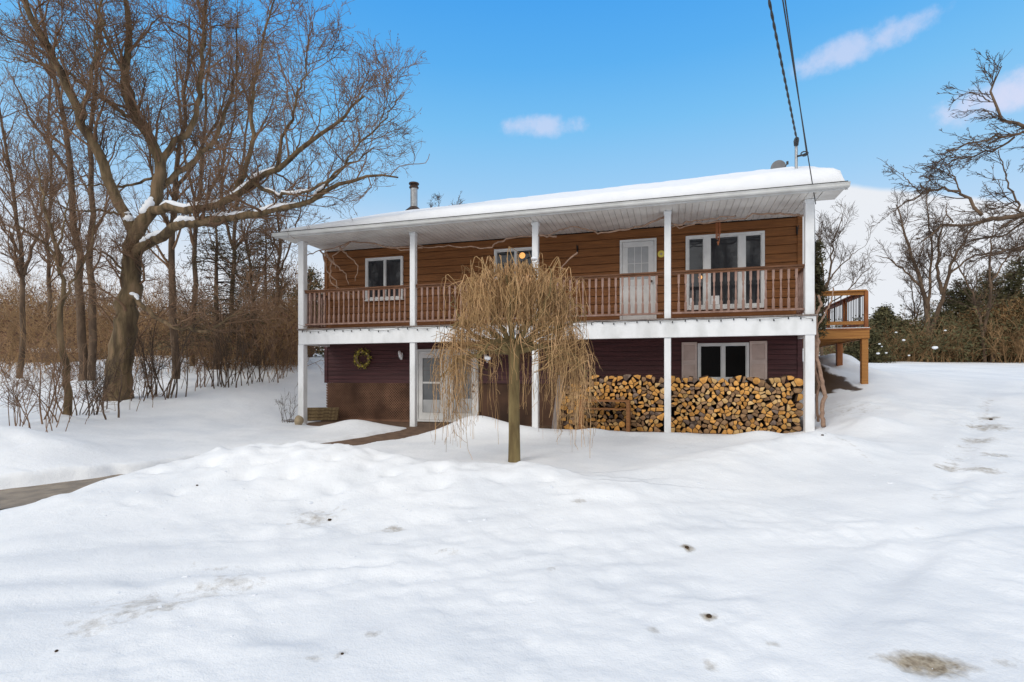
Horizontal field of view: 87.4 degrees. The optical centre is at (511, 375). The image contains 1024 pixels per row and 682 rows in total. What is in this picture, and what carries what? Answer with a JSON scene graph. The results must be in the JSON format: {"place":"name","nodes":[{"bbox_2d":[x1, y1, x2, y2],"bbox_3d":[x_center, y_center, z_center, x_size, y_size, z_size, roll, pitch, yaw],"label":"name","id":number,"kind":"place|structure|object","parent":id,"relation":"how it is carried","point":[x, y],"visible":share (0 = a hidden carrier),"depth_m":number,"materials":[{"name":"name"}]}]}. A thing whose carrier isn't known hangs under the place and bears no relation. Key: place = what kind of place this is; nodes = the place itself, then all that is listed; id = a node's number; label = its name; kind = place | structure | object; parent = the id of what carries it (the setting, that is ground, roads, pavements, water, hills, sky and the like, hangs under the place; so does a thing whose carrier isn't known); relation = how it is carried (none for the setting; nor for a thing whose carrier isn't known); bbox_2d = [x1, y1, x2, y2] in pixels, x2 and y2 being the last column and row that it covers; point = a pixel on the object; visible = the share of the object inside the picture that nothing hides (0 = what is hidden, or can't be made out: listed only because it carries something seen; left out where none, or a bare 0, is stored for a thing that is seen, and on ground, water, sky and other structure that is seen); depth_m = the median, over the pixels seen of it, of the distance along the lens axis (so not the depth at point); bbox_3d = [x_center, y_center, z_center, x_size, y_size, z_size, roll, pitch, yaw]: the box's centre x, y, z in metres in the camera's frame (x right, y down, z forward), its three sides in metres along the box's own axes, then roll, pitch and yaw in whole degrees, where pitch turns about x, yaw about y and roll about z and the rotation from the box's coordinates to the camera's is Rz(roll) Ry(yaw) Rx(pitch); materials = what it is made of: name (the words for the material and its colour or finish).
{"place":"outdoors","nodes":[
{"label":"outdoors","id":0,"kind":"place"},
{"bbox_2d":[0,425,442,508],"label":"walkway","id":1,"kind":"structure","parent":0,"point":[15,497],"depth_m":6.96,"materials":[{"name":"concrete"}]},
{"bbox_2d":[0,353,1023,681],"bbox_3d":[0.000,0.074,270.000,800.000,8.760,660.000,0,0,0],"label":"snowy ground","id":2,"kind":"structure","parent":0,"point":[908,575],"depth_m":4.99,"materials":[{"name":"snow"}]},
{"bbox_2d":[1,331,79,423],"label":"bare shrub","id":3,"kind":"object","parent":2,"relation":"on","point":[59,367],"visible":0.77,"depth_m":10.88,"materials":[{"name":"brown plant"}]},
{"bbox_2d":[0,46,82,364],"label":"bare tree","id":4,"kind":"object","parent":2,"relation":"on","point":[48,273],"visible":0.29,"depth_m":23.90,"materials":[{"name":"brown plant"}]},
{"bbox_2d":[0,71,84,378],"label":"bare tree","id":5,"kind":"object","parent":2,"relation":"on","point":[21,268],"visible":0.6,"depth_m":18.93,"materials":[{"name":"brown plant"}]},
{"bbox_2d":[0,332,102,431],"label":"bare shrub","id":6,"kind":"object","parent":2,"relation":"on","point":[17,400],"visible":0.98,"depth_m":9.70,"materials":[{"name":"brown plant"}]},
{"bbox_2d":[0,347,124,426],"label":"bare shrub","id":7,"kind":"object","parent":2,"relation":"on","point":[61,394],"visible":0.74,"depth_m":10.92,"materials":[{"name":"brown plant"}]},
{"bbox_2d":[0,118,128,415],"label":"bare tree","id":8,"kind":"object","parent":2,"relation":"on","point":[58,257],"visible":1,"depth_m":11.41,"materials":[{"name":"brown plant"}]},
{"bbox_2d":[0,0,144,380],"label":"bare tree","id":9,"kind":"object","parent":2,"relation":"on","point":[81,330],"visible":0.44,"depth_m":17.93,"materials":[{"name":"brown plant"}]},
{"bbox_2d":[61,355,122,415],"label":"bare shrub","id":10,"kind":"object","parent":2,"relation":"on","point":[108,381],"visible":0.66,"depth_m":12.33,"materials":[{"name":"plant"}]},
{"bbox_2d":[74,348,135,419],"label":"bare shrub","id":11,"kind":"object","parent":2,"relation":"on","point":[100,395],"visible":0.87,"depth_m":12.10,"materials":[{"name":"plant"}]},
{"bbox_2d":[84,328,171,401],"bbox_3d":[-9.968,-0.338,14.294,1.741,2.014,1.887,0,0,0],"label":"bare shrub","id":12,"kind":"object","parent":2,"relation":"on","point":[152,363],"visible":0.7,"depth_m":14.40,"materials":[{"name":"plant"}]},
{"bbox_2d":[100,367,168,410],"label":"bare shrub","id":13,"kind":"object","parent":2,"relation":"on","point":[115,387],"visible":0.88,"depth_m":13.31,"materials":[{"name":"brown plant"}]},
{"bbox_2d":[125,315,192,400],"bbox_3d":[-9.950,-0.569,15.027,1.586,2.452,2.542,0,0,-40],"label":"bare shrub","id":14,"kind":"object","parent":2,"relation":"on","point":[174,361],"visible":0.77,"depth_m":14.61,"materials":[{"name":"plant"}]},
{"bbox_2d":[0,254,323,382],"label":"undergrowth","id":15,"kind":"object","parent":2,"relation":"on","point":[10,328],"visible":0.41,"depth_m":21.65,"materials":[{"name":"brown plant"}]},
{"bbox_2d":[137,291,192,396],"bbox_3d":[-10.051,-0.952,15.109,1.994,3.095,1.354,0,0,-22],"label":"bare shrub","id":16,"kind":"object","parent":2,"relation":"on","point":[145,369],"visible":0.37,"depth_m":14.89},
{"bbox_2d":[101,0,269,378],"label":"bare tree","id":17,"kind":"object","parent":2,"relation":"on","point":[172,241],"visible":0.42,"depth_m":16.92,"materials":[{"name":"brown plant"}]},
{"bbox_2d":[136,292,240,397],"bbox_3d":[-9.298,-1.296,14.910,3.064,3.827,1.369,0,0,13],"label":"bare shrub","id":18,"kind":"object","parent":2,"relation":"on","point":[173,375],"visible":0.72,"depth_m":14.82,"materials":[{"name":"plant"}]},
{"bbox_2d":[155,333,222,390],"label":"bare shrub","id":19,"kind":"object","parent":2,"relation":"on","point":[193,362],"visible":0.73,"depth_m":15.97,"materials":[{"name":"brown plant"}]},
{"bbox_2d":[140,0,264,365],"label":"bare tree","id":20,"kind":"object","parent":2,"relation":"on","point":[193,236],"visible":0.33,"depth_m":20.95,"materials":[{"name":"brown plant"}]},
{"bbox_2d":[182,305,232,386],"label":"bare shrub","id":21,"kind":"object","parent":2,"relation":"on","point":[205,371],"visible":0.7,"depth_m":16.27,"materials":[{"name":"brown plant"}]},
{"bbox_2d":[144,186,282,369],"bbox_3d":[-10.671,-3.429,18.942,3.698,6.498,4.013,0,0,21],"label":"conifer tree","id":22,"kind":"object","parent":2,"relation":"on","point":[215,247],"visible":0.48,"depth_m":18.93,"materials":[{"name":"brown plant"}]},
{"bbox_2d":[0,0,429,400],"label":"maple tree","id":23,"kind":"object","parent":2,"relation":"on","point":[136,244],"visible":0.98,"depth_m":13.39,"materials":[{"name":"brown plant"}]},
{"bbox_2d":[190,300,239,388],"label":"bare shrub","id":24,"kind":"object","parent":2,"relation":"on","point":[214,363],"visible":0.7,"depth_m":16.41,"materials":[{"name":"plant"}]},
{"bbox_2d":[205,307,257,387],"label":"bare shrub","id":25,"kind":"object","parent":2,"relation":"on","point":[219,349],"visible":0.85,"depth_m":16.33,"materials":[{"name":"plant"}]},
{"bbox_2d":[184,30,281,344],"bbox_3d":[-13.488,-8.082,26.166,4.699,16.294,3.658,0,0,0],"label":"bare tree","id":26,"kind":"object","parent":2,"relation":"on","point":[236,206],"visible":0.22,"depth_m":25.93,"materials":[{"name":"brown plant"}]},
{"bbox_2d":[221,294,277,385],"bbox_3d":[-8.469,-1.169,17.370,1.645,2.966,1.425,0,0,-14],"label":"bare shrub","id":27,"kind":"object","parent":2,"relation":"on","point":[243,341],"visible":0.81,"depth_m":17.30,"materials":[{"name":"plant"}]},
{"bbox_2d":[218,307,294,381],"bbox_3d":[-8.630,-1.087,17.721,1.755,2.603,2.259,0,0,36],"label":"bare shrub","id":28,"kind":"object","parent":2,"relation":"on","point":[258,352],"visible":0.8,"depth_m":17.73,"materials":[{"name":"plant"}]},
{"bbox_2d":[209,159,310,365],"bbox_3d":[-9.335,-3.874,20.317,4.007,8.336,2.587,0,0,0],"label":"bare tree","id":29,"kind":"object","parent":2,"relation":"on","point":[250,225],"visible":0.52,"depth_m":19.95,"materials":[{"name":"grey plant"}]},
{"bbox_2d":[225,214,295,330],"bbox_3d":[-12.459,-4.868,26.768,4.480,7.988,4.686,0,0,0],"label":"conifer tree","id":30,"kind":"object","parent":2,"relation":"on","point":[265,246],"visible":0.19,"depth_m":26.84,"materials":[{"name":"green plant"}]},
{"bbox_2d":[226,298,297,382],"bbox_3d":[-8.364,-1.196,18.104,1.947,2.854,1.695,0,0,11],"label":"bare shrub","id":31,"kind":"object","parent":2,"relation":"on","point":[264,349],"visible":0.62,"depth_m":17.82,"materials":[{"name":"brown plant"}]},
{"bbox_2d":[263,328,297,378],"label":"bare shrub","id":32,"kind":"object","parent":2,"relation":"on","point":[286,360],"visible":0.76,"depth_m":18.58,"materials":[{"name":"brown plant"}]},
{"bbox_2d":[236,151,326,316],"bbox_3d":[-9.913,-4.953,22.855,3.141,10.023,2.974,0,0,36],"label":"bare tree","id":33,"kind":"object","parent":2,"relation":"on","point":[279,252],"visible":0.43,"depth_m":22.95,"materials":[{"name":"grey plant"}]},
{"bbox_2d":[275,382,297,422],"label":"garden shrub","id":34,"kind":"object","parent":2,"relation":"on","point":[278,401],"visible":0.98,"depth_m":14.24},
{"bbox_2d":[294,415,303,424],"bbox_3d":[-5.571,1.184,13.992,0.228,0.309,0.282,0,0,0],"label":"garden stone","id":35,"kind":"object","parent":2,"relation":"on","point":[298,419],"visible":0.93,"depth_m":13.92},
{"bbox_2d":[288,265,323,356],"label":"conifer tree","id":36,"kind":"object","parent":2,"relation":"on","point":[314,288],"visible":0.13,"depth_m":25.84,"materials":[{"name":"green plant"}]},
{"bbox_2d":[428,192,463,206],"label":"bare tree","id":37,"kind":"object","parent":2,"relation":"on","point":[439,196],"visible":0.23,"depth_m":34.10,"materials":[{"name":"grey plant"}]},
{"bbox_2d":[426,247,602,462],"bbox_3d":[0.040,-0.248,8.224,2.688,3.293,2.181,0,0,0],"label":"weeping tree","id":38,"kind":"object","parent":2,"relation":"on","point":[519,288],"visible":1,"depth_m":8.04,"materials":[{"name":"brown plant"}]},
{"bbox_2d":[272,137,850,432],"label":"house","id":39,"kind":"structure","parent":2,"relation":"on","point":[756,268],"depth_m":12.97,"materials":[{"name":"brown wood"}]},
{"bbox_2d":[353,348,371,368],"bbox_3d":[-4.219,-0.513,15.132,0.626,0.662,0.135,0,0,16],"label":"wreath","id":40,"kind":"object","parent":39,"relation":"attached to","point":[359,365],"visible":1,"depth_m":15.13,"materials":[{"name":"green plant"}]},
{"bbox_2d":[365,256,403,301],"bbox_3d":[-3.580,-2.712,14.999,1.210,1.215,0.100,0,0,16],"label":"window","id":41,"kind":"structure","parent":39,"relation":"in","point":[381,271],"depth_m":15.00,"materials":[{"name":"plastic"}]},
{"bbox_2d":[417,348,478,421],"bbox_3d":[-1.758,0.260,14.461,1.810,1.980,0.110,0,0,16],"label":"entry door","id":42,"kind":"structure","parent":39,"relation":"in","point":[425,397],"depth_m":14.57,"materials":[{"name":"plastic"}]},
{"bbox_2d":[494,247,531,279],"bbox_3d":[0.104,-2.825,13.934,1.180,0.990,0.075,0,0,16],"label":"window","id":43,"kind":"structure","parent":39,"relation":"in","point":[503,252],"depth_m":13.96,"materials":[{"name":"plastic"}]},
{"bbox_2d":[301,315,812,332],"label":"string lights","id":44,"kind":"object","parent":39,"relation":"attached to","point":[585,324],"visible":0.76,"depth_m":11.89,"materials":[{"name":"plastic"}]},
{"bbox_2d":[307,212,833,426],"bbox_3d":[0.341,-1.286,12.789,13.054,4.677,0.335,0,0,17],"label":"climbing vine","id":45,"kind":"object","parent":39,"relation":"attached to","point":[821,382],"visible":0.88,"depth_m":11.58,"materials":[{"name":"brown plant"}]},
{"bbox_2d":[620,238,656,319],"bbox_3d":[3.063,-2.295,13.029,0.870,2.070,0.110,0,0,16],"label":"balcony door","id":46,"kind":"structure","parent":39,"relation":"in","point":[636,255],"depth_m":13.05,"materials":[{"name":"plastic"}]},
{"bbox_2d":[716,220,720,244],"bbox_3d":[4.592,-3.250,11.930,0.110,0.680,0.110,0,0,16],"label":"wind chime","id":47,"kind":"object","parent":39,"relation":"hanging from","point":[719,231],"visible":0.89,"depth_m":11.89},
{"bbox_2d":[698,342,748,381],"bbox_3d":[4.928,-0.318,12.509,1.160,0.905,0.100,0,0,16],"label":"window","id":48,"kind":"structure","parent":39,"relation":"in","point":[717,361],"depth_m":12.50,"materials":[{"name":"glass"}]},
{"bbox_2d":[686,231,764,310],"bbox_3d":[4.957,-2.438,12.501,1.760,1.765,0.100,0,0,16],"label":"window","id":49,"kind":"structure","parent":39,"relation":"in","point":[739,249],"depth_m":12.50,"materials":[{"name":"plastic"}]},
{"bbox_2d":[770,160,788,168],"bbox_3d":[7.486,-5.575,14.896,0.261,0.871,0.494,0,0,-37],"label":"satellite dish","id":50,"kind":"object","parent":39,"relation":"attached to","point":[778,164],"visible":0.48,"depth_m":14.92,"materials":[{"name":"paint"}]},
{"bbox_2d":[768,0,797,139],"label":"overhead cable","id":51,"kind":"object","parent":39,"relation":"attached to","point":[779,52],"visible":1,"depth_m":9.45,"materials":[{"name":"rubber"}]},
{"bbox_2d":[784,0,806,152],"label":"overhead cable","id":52,"kind":"object","parent":39,"relation":"attached to","point":[792,54],"visible":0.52,"depth_m":8.54,"materials":[{"name":"rubber"}]},
{"bbox_2d":[782,0,815,203],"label":"overhead cable","id":53,"kind":"object","parent":39,"relation":"attached to","point":[797,91],"visible":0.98,"depth_m":8.26,"materials":[{"name":"rubber"}]},
{"bbox_2d":[560,375,799,430],"bbox_3d":[3.678,0.671,12.388,5.298,1.400,0.534,0,0,16],"label":"split firewood","id":54,"kind":"object","parent":2,"relation":"on","point":[737,422],"visible":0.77,"depth_m":12.18,"materials":[{"name":"brown wood"}]},
{"bbox_2d":[789,416,799,422],"bbox_3d":[6.136,0.941,11.688,0.169,0.141,0.412,0,0,12],"label":"firewood log","id":55,"kind":"object","parent":54,"relation":"on","point":[796,419],"visible":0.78,"depth_m":11.49,"materials":[{"name":"brown wood"}]},
{"bbox_2d":[791,409,802,416],"bbox_3d":[6.218,0.793,11.665,0.190,0.178,0.410,0,0,19],"label":"firewood log","id":56,"kind":"object","parent":55,"relation":"on","point":[798,412],"visible":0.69,"depth_m":11.48,"materials":[{"name":"brown wood"}]},
{"bbox_2d":[793,402,802,408],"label":"firewood log","id":57,"kind":"object","parent":56,"relation":"on","point":[798,405],"visible":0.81,"depth_m":11.46,"materials":[{"name":"brown wood"}]},
{"bbox_2d":[791,393,802,400],"bbox_3d":[6.183,0.469,11.609,0.134,0.193,0.410,0,0,12],"label":"firewood log","id":58,"kind":"object","parent":57,"relation":"on","point":[797,397],"visible":0.87,"depth_m":11.43,"materials":[{"name":"brown wood"}]},
{"bbox_2d":[790,387,802,392],"bbox_3d":[6.152,0.302,11.608,0.193,0.136,0.400,0,0,16],"label":"firewood log","id":59,"kind":"object","parent":58,"relation":"on","point":[796,390],"visible":0.92,"depth_m":11.42,"materials":[{"name":"brown wood"}]},
{"bbox_2d":[788,378,802,386],"bbox_3d":[6.166,0.149,11.620,0.232,0.210,0.400,0,0,16],"label":"firewood log","id":60,"kind":"object","parent":59,"relation":"on","point":[798,382],"visible":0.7,"depth_m":11.43,"materials":[{"name":"brown wood"}]},
{"bbox_2d":[815,240,830,393],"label":"conifer tree","id":61,"kind":"object","parent":2,"relation":"on","point":[819,268],"visible":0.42,"depth_m":13.80,"materials":[{"name":"green plant"}]},
{"bbox_2d":[819,289,870,383],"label":"side deck","id":62,"kind":"structure","parent":2,"relation":"on","point":[852,331],"depth_m":14.08,"materials":[{"name":"brown wood"}]},
{"bbox_2d":[815,195,880,355],"bbox_3d":[13.666,-3.968,22.094,3.507,7.258,1.875,0,0,0],"label":"bare tree","id":63,"kind":"object","parent":2,"relation":"on","point":[826,236],"visible":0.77,"depth_m":21.95,"materials":[{"name":"brown plant"}]},
{"bbox_2d":[843,325,896,362],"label":"conifer tree","id":64,"kind":"object","parent":2,"relation":"on","point":[873,350],"visible":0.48,"depth_m":25.47,"materials":[{"name":"green plant"}]},
{"bbox_2d":[868,303,911,361],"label":"conifer tree","id":65,"kind":"object","parent":2,"relation":"on","point":[880,311],"visible":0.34,"depth_m":27.66,"materials":[{"name":"green plant"}]},
{"bbox_2d":[896,316,919,360],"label":"conifer tree","id":66,"kind":"object","parent":2,"relation":"on","point":[902,320],"visible":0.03,"depth_m":28.68,"materials":[{"name":"green plant"}]},
{"bbox_2d":[896,246,936,325],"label":"bare tree","id":67,"kind":"object","parent":2,"relation":"on","point":[913,313],"visible":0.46,"depth_m":30.04,"materials":[{"name":"brown plant"}]},
{"bbox_2d":[819,273,1023,362],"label":"hedge brush","id":68,"kind":"object","parent":2,"relation":"on","point":[921,351],"visible":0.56,"depth_m":26.23,"materials":[{"name":"plant"}]},
{"bbox_2d":[869,173,1020,361],"bbox_3d":[22.235,-5.449,26.804,7.970,9.753,2.989,0,0,0],"label":"bare tree","id":69,"kind":"object","parent":2,"relation":"on","point":[919,283],"visible":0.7,"depth_m":26.93,"materials":[{"name":"brown plant"}]},
{"bbox_2d":[867,49,1023,274],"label":"apple tree","id":70,"kind":"object","parent":2,"relation":"on","point":[933,170],"visible":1,"depth_m":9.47,"materials":[{"name":"brown plant"}]},
{"bbox_2d":[917,308,980,361],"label":"conifer tree","id":71,"kind":"object","parent":2,"relation":"on","point":[946,318],"visible":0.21,"depth_m":27.45,"materials":[{"name":"green plant"}]},
{"bbox_2d":[934,275,982,317],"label":"conifer tree","id":72,"kind":"object","parent":2,"relation":"on","point":[960,293],"visible":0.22,"depth_m":28.75,"materials":[{"name":"green plant"}]},
{"bbox_2d":[928,196,1023,362],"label":"bare tree","id":73,"kind":"object","parent":2,"relation":"on","point":[990,286],"visible":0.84,"depth_m":25.97,"materials":[{"name":"brown plant"}]},
{"bbox_2d":[964,263,1006,310],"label":"conifer tree","id":74,"kind":"object","parent":2,"relation":"on","point":[984,284],"visible":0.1,"depth_m":30.79,"materials":[{"name":"green plant"}]},
{"bbox_2d":[958,303,1014,361],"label":"conifer tree","id":75,"kind":"object","parent":2,"relation":"on","point":[971,312],"visible":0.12,"depth_m":27.74,"materials":[{"name":"plant"}]},
{"bbox_2d":[974,288,1023,361],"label":"conifer tree","id":76,"kind":"object","parent":2,"relation":"on","point":[1017,305],"visible":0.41,"depth_m":26.48,"materials":[{"name":"plant"}]},
{"bbox_2d":[983,319,1023,362],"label":"tawny bush","id":77,"kind":"object","parent":2,"relation":"on","point":[1003,350],"visible":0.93,"depth_m":25.45,"materials":[{"name":"plant"}]},
{"bbox_2d":[984,254,1023,307],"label":"conifer tree","id":78,"kind":"object","parent":2,"relation":"on","point":[1014,285],"visible":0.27,"depth_m":28.92,"materials":[{"name":"green plant"}]},
{"bbox_2d":[0,0,1023,355],"label":"sky","id":79,"kind":"structure","parent":0,"point":[516,98],"materials":[{"name":"blue"}]},
{"bbox_2d":[307,420,743,433],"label":"patio","id":80,"kind":"structure","parent":0,"point":[392,423],"depth_m":14.09,"materials":[{"name":"concrete"}]},
{"bbox_2d":[307,417,337,420],"bbox_3d":[-5.371,1.206,15.013,0.950,0.088,0.120,0,0,-8],"label":"landscape timber","id":81,"kind":"object","parent":80,"relation":"on","point":[321,418],"visible":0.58,"depth_m":14.96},
{"bbox_2d":[307,414,338,416],"bbox_3d":[-5.335,1.114,15.015,0.900,0.088,0.120,0,0,-10],"label":"landscape timber","id":82,"kind":"object","parent":81,"relation":"on","point":[322,415],"visible":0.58,"depth_m":14.96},
{"bbox_2d":[307,411,338,413],"bbox_3d":[-5.397,1.022,14.998,1.050,0.088,0.120,0,0,-11],"label":"landscape timber","id":83,"kind":"object","parent":82,"relation":"on","point":[322,412],"visible":0.58,"depth_m":14.96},
{"bbox_2d":[307,407,338,410],"bbox_3d":[-5.361,0.930,15.000,1.000,0.088,0.120,0,0,-13],"label":"landscape timber","id":84,"kind":"object","parent":83,"relation":"on","point":[324,409],"visible":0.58,"depth_m":14.98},
{"bbox_2d":[552,375,562,428],"bbox_3d":[1.085,0.653,12.722,0.140,1.350,0.038,6,-5,16],"label":"leaning plank","id":85,"kind":"object","parent":80,"relation":"on","point":[555,419],"visible":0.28,"depth_m":12.69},
{"bbox_2d":[579,399,630,431],"bbox_3d":[2.138,0.935,12.357,1.150,0.770,0.320,0,0,16],"label":"bench","id":86,"kind":"object","parent":80,"relation":"on","point":[628,415],"visible":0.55,"depth_m":12.19,"materials":[{"name":"brown wood"}]},
{"bbox_2d":[654,425,660,431],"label":"firewood log","id":87,"kind":"object","parent":80,"relation":"on","point":[656,429],"visible":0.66,"depth_m":12.28,"materials":[{"name":"brown wood"}]},
{"bbox_2d":[655,421,663,427],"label":"firewood log","id":88,"kind":"object","parent":87,"relation":"on","point":[660,424],"visible":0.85,"depth_m":12.30,"materials":[{"name":"brown wood"}]},
{"bbox_2d":[656,411,663,420],"bbox_3d":[3.449,0.931,12.451,0.200,0.202,0.400,0,0,16],"label":"firewood log","id":89,"kind":"object","parent":88,"relation":"on","point":[660,417],"visible":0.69,"depth_m":12.26,"materials":[{"name":"brown wood"}]},
{"bbox_2d":[743,426,751,432],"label":"firewood log","id":90,"kind":"object","parent":80,"relation":"on","point":[748,429],"visible":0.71,"depth_m":11.70,"materials":[{"name":"brown wood"}]},
{"bbox_2d":[743,420,750,426],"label":"firewood log","id":91,"kind":"object","parent":90,"relation":"on","point":[747,423],"visible":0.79,"depth_m":11.73,"materials":[{"name":"brown wood"}]},
{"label":"firewood log","id":92,"kind":"object","parent":80,"relation":"on","visible":0},
{"bbox_2d":[791,425,801,431],"bbox_3d":[6.127,1.135,11.612,0.202,0.148,0.400,0,0,16],"label":"firewood log","id":93,"kind":"object","parent":92,"relation":"on","point":[797,428],"visible":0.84,"depth_m":11.42,"materials":[{"name":"brown wood"}]},
{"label":"firewood log","id":94,"kind":"object","parent":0,"visible":0},
{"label":"firewood log","id":95,"kind":"object","parent":94,"relation":"on","visible":0},
{"bbox_2d":[764,400,772,407],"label":"firewood log","id":96,"kind":"object","parent":95,"relation":"on","point":[768,403],"visible":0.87,"depth_m":11.61,"materials":[{"name":"brown wood"}]},
{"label":"firewood log","id":97,"kind":"object","parent":96,"relation":"on","visible":0},
{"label":"firewood log","id":98,"kind":"object","parent":97,"relation":"on","visible":0},
{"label":"firewood log","id":99,"kind":"object","parent":98,"relation":"on","visible":0},
{"bbox_2d":[765,378,773,384],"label":"firewood log","id":100,"kind":"object","parent":99,"relation":"on","point":[769,381],"visible":0.96,"depth_m":11.63,"materials":[{"name":"brown wood"}]},
{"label":"firewood log","id":101,"kind":"object","parent":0,"visible":0},
{"bbox_2d":[699,375,707,383],"bbox_3d":[4.363,0.084,12.204,0.218,0.210,0.400,0,0,16],"label":"firewood log","id":102,"kind":"object","parent":101,"relation":"on","point":[703,379],"visible":1,"depth_m":12.02,"materials":[{"name":"brown wood"}]},
{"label":"firewood log","id":103,"kind":"object","parent":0,"visible":0},
{"bbox_2d":[751,377,759,384],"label":"firewood log","id":104,"kind":"object","parent":103,"relation":"on","point":[756,380],"visible":0.91,"depth_m":11.72,"materials":[{"name":"brown wood"}]},
{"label":"firewood log","id":105,"kind":"object","parent":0,"visible":0},
{"bbox_2d":[623,374,632,380],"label":"firewood log","id":106,"kind":"object","parent":105,"relation":"on","point":[627,377],"visible":0.93,"depth_m":12.51,"materials":[{"name":"grey wood"}]},
{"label":"firewood log","id":107,"kind":"object","parent":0,"visible":0},
{"bbox_2d":[757,378,764,386],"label":"firewood log","id":108,"kind":"object","parent":107,"relation":"on","point":[761,383],"visible":0.89,"depth_m":11.69,"materials":[{"name":"brown wood"}]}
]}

